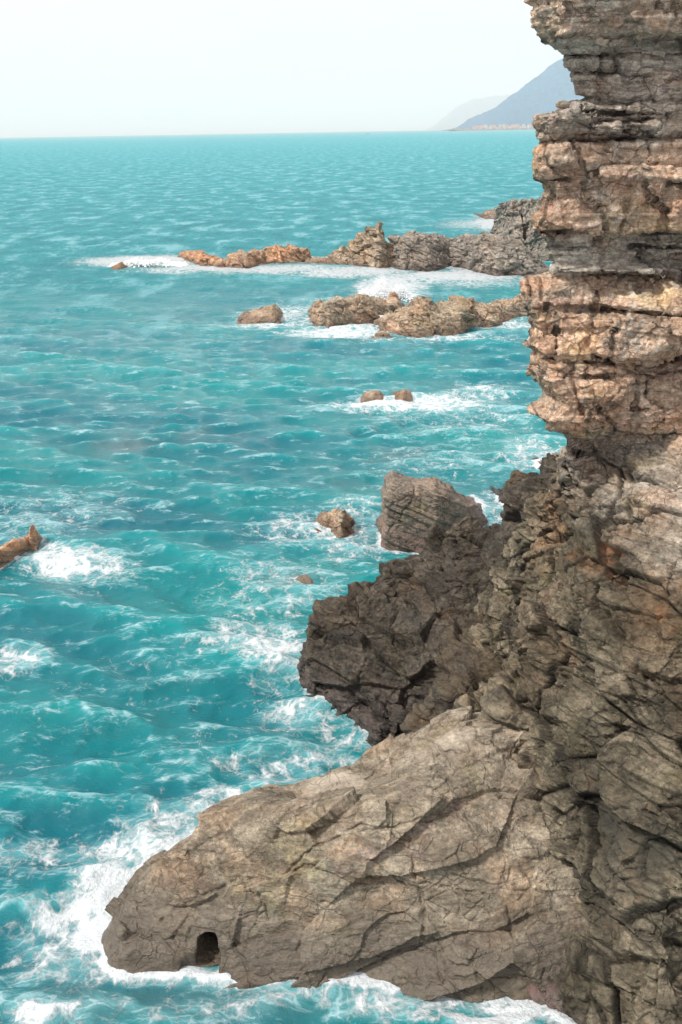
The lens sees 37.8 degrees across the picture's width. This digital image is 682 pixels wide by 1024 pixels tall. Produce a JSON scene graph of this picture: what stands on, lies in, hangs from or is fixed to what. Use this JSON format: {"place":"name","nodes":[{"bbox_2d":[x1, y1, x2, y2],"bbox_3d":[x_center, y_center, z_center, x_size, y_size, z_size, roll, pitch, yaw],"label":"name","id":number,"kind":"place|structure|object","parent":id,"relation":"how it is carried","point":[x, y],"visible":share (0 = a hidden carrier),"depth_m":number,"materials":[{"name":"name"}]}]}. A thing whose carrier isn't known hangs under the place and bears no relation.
{"place":"outdoors","nodes":[
{"label":"outdoors","id":0,"kind":"place"},
{"bbox_2d":[0,0,563,136],"label":"sky","id":1,"kind":"structure","parent":0,"point":[68,67],"materials":[{"name":"white"}]},
{"bbox_2d":[0,130,576,1023],"bbox_3d":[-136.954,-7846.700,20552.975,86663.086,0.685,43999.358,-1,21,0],"label":"water","id":2,"kind":"structure","parent":0,"point":[186,458],"depth_m":37.95,"materials":[{"name":"teal liquid"}]},
{"bbox_2d":[0,524,41,567],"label":"sea rock","id":3,"kind":"object","parent":2,"relation":"in","point":[13,548],"visible":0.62,"depth_m":30.61,"materials":[{"name":"brown stone"}]},
{"bbox_2d":[110,262,127,269],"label":"sea rock","id":4,"kind":"object","parent":2,"relation":"in","point":[120,266],"visible":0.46,"depth_m":95.37,"materials":[{"name":"brown stone"}]},
{"bbox_2d":[107,257,188,267],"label":"sea spray","id":5,"kind":"object","parent":2,"relation":"on","point":[148,263],"visible":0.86,"depth_m":97.06,"materials":[{"name":"white liquid"}]},
{"bbox_2d":[177,250,225,267],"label":"sea rock","id":6,"kind":"object","parent":2,"relation":"in","point":[200,257],"visible":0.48,"depth_m":98.00,"materials":[{"name":"brown stone"}]},
{"bbox_2d":[237,304,282,323],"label":"sea rock","id":7,"kind":"object","parent":2,"relation":"in","point":[273,313],"visible":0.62,"depth_m":67.61,"materials":[{"name":"brown stone"}]},
{"bbox_2d":[216,243,311,267],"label":"sea rock","id":8,"kind":"object","parent":2,"relation":"in","point":[275,254],"visible":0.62,"depth_m":97.45,"materials":[{"name":"brown stone"}]},
{"bbox_2d":[295,574,312,583],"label":"sea rock","id":9,"kind":"object","parent":2,"relation":"in","point":[305,579],"visible":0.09,"depth_m":28.52,"materials":[{"name":"brown stone"}]},
{"bbox_2d":[305,257,331,263],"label":"sea rock","id":10,"kind":"object","parent":2,"relation":"in","point":[315,260],"visible":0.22,"depth_m":97.39,"materials":[{"name":"brown stone"}]},
{"bbox_2d":[314,508,354,537],"bbox_3d":[-0.270,0.307,32.581,1.687,1.344,3.422,-1,21,0],"label":"sea rock","id":11,"kind":"object","parent":2,"relation":"in","point":[339,522],"visible":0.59,"depth_m":31.90,"materials":[{"name":"brown stone"}]},
{"bbox_2d":[101,706,593,1002],"bbox_3d":[0.282,5.432,17.051,8.774,3.307,7.272,-1,21,0],"label":"rock outcrop","id":12,"kind":"object","parent":2,"relation":"in","point":[422,863],"visible":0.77,"depth_m":15.34,"materials":[{"name":"grey stone"}]},
{"bbox_2d":[308,293,404,327],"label":"sea rock","id":13,"kind":"object","parent":2,"relation":"in","point":[357,308],"visible":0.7,"depth_m":66.69,"materials":[{"name":"brown stone"}]},
{"bbox_2d":[323,221,394,267],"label":"sea rock","id":14,"kind":"object","parent":2,"relation":"in","point":[370,246],"visible":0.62,"depth_m":94.11,"materials":[{"name":"brown stone"}]},
{"bbox_2d":[360,390,383,402],"bbox_3d":[1.527,-5.574,48.227,1.512,0.924,3.880,-1,21,0],"label":"sea rock","id":15,"kind":"object","parent":2,"relation":"in","point":[371,395],"visible":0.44,"depth_m":47.44,"materials":[{"name":"brown stone"}]},
{"bbox_2d":[357,273,413,301],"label":"sea spray","id":16,"kind":"object","parent":2,"relation":"on","point":[400,290],"visible":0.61,"depth_m":75.06,"materials":[{"name":"white liquid"}]},
{"bbox_2d":[389,291,398,297],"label":"sea rock","id":17,"kind":"object","parent":2,"relation":"in","point":[392,294],"visible":0.15,"depth_m":73.28,"materials":[{"name":"brown stone"}]},
{"bbox_2d":[391,389,412,401],"bbox_3d":[2.956,-5.586,48.197,1.301,0.930,3.982,-1,21,0],"label":"sea rock","id":18,"kind":"object","parent":2,"relation":"in","point":[404,395],"visible":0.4,"depth_m":47.41,"materials":[{"name":"brown stone"}]},
{"bbox_2d":[387,230,452,271],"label":"sea rock","id":19,"kind":"object","parent":2,"relation":"in","point":[413,250],"visible":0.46,"depth_m":91.33,"materials":[{"name":"grey stone"}]},
{"bbox_2d":[297,453,558,746],"bbox_3d":[2.335,1.434,24.012,7.518,6.090,11.480,-1,21,0],"label":"rock outcrop","id":20,"kind":"object","parent":2,"relation":"in","point":[393,650],"visible":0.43,"depth_m":22.50,"materials":[{"name":"stone"}]},
{"bbox_2d":[371,294,489,338],"bbox_3d":[5.856,-13.349,66.438,8.260,2.934,12.926,-1,21,0],"label":"sea rock","id":21,"kind":"object","parent":2,"relation":"in","point":[421,316],"visible":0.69,"depth_m":63.02,"materials":[{"name":"brown stone"}]},
{"bbox_2d":[375,471,487,552],"bbox_3d":[3.125,-0.458,32.484,6.923,2.703,3.967,-15,25,-33],"label":"boulder","id":22,"kind":"object","parent":2,"relation":"in","point":[414,510],"visible":0.64,"depth_m":30.20,"materials":[{"name":"grey stone"}]},
{"bbox_2d":[473,206,498,218],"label":"sea rock","id":23,"kind":"object","parent":2,"relation":"in","point":[488,214],"visible":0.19,"depth_m":142.41,"materials":[{"name":"brown stone"}]},
{"bbox_2d":[449,232,548,276],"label":"sea rock","id":24,"kind":"object","parent":2,"relation":"in","point":[495,254],"visible":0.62,"depth_m":87.15,"materials":[{"name":"grey stone"}]},
{"bbox_2d":[474,293,529,327],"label":"sea rock","id":25,"kind":"object","parent":2,"relation":"in","point":[496,312],"visible":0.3,"depth_m":66.69,"materials":[{"name":"brown stone"}]},
{"bbox_2d":[489,470,526,502],"bbox_3d":[6.086,-0.877,34.457,1.775,2.045,4.617,-1,21,0],"label":"sea rock","id":26,"kind":"object","parent":2,"relation":"in","point":[516,477],"visible":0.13,"depth_m":33.12,"materials":[{"name":"brown stone"}]},
{"bbox_2d":[479,197,549,260],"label":"sea rock","id":27,"kind":"object","parent":2,"relation":"in","point":[513,217],"visible":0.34,"depth_m":103.66,"materials":[{"name":"grey stone"}]},
{"bbox_2d":[530,452,559,468],"bbox_3d":[8.330,-1.812,37.761,2.234,1.292,3.801,-1,21,0],"label":"sea spray","id":28,"kind":"object","parent":2,"relation":"in","point":[540,462],"visible":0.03,"depth_m":38.01,"materials":[{"name":"white liquid"}]},
{"bbox_2d":[425,95,509,129],"bbox_3d":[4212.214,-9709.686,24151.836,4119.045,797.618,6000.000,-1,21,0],"label":"hill","id":29,"kind":"structure","parent":0,"point":[459,115],"depth_m":23247.75,"materials":[{"name":"stone"}]},
{"bbox_2d":[450,127,535,130],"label":"shore","id":30,"kind":"structure","parent":0,"point":[482,129],"depth_m":6783.30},
{"bbox_2d":[440,58,584,130],"bbox_3d":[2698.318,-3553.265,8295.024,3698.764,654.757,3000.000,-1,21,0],"label":"hill","id":31,"kind":"structure","parent":0,"point":[548,88],"depth_m":7800.64,"materials":[{"name":"rock"},{"name":"earth"}]},
{"bbox_2d":[446,0,681,1023],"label":"cliff","id":32,"kind":"structure","parent":0,"point":[583,590],"depth_m":16.03,"materials":[{"name":"brown stone"}]}
]}

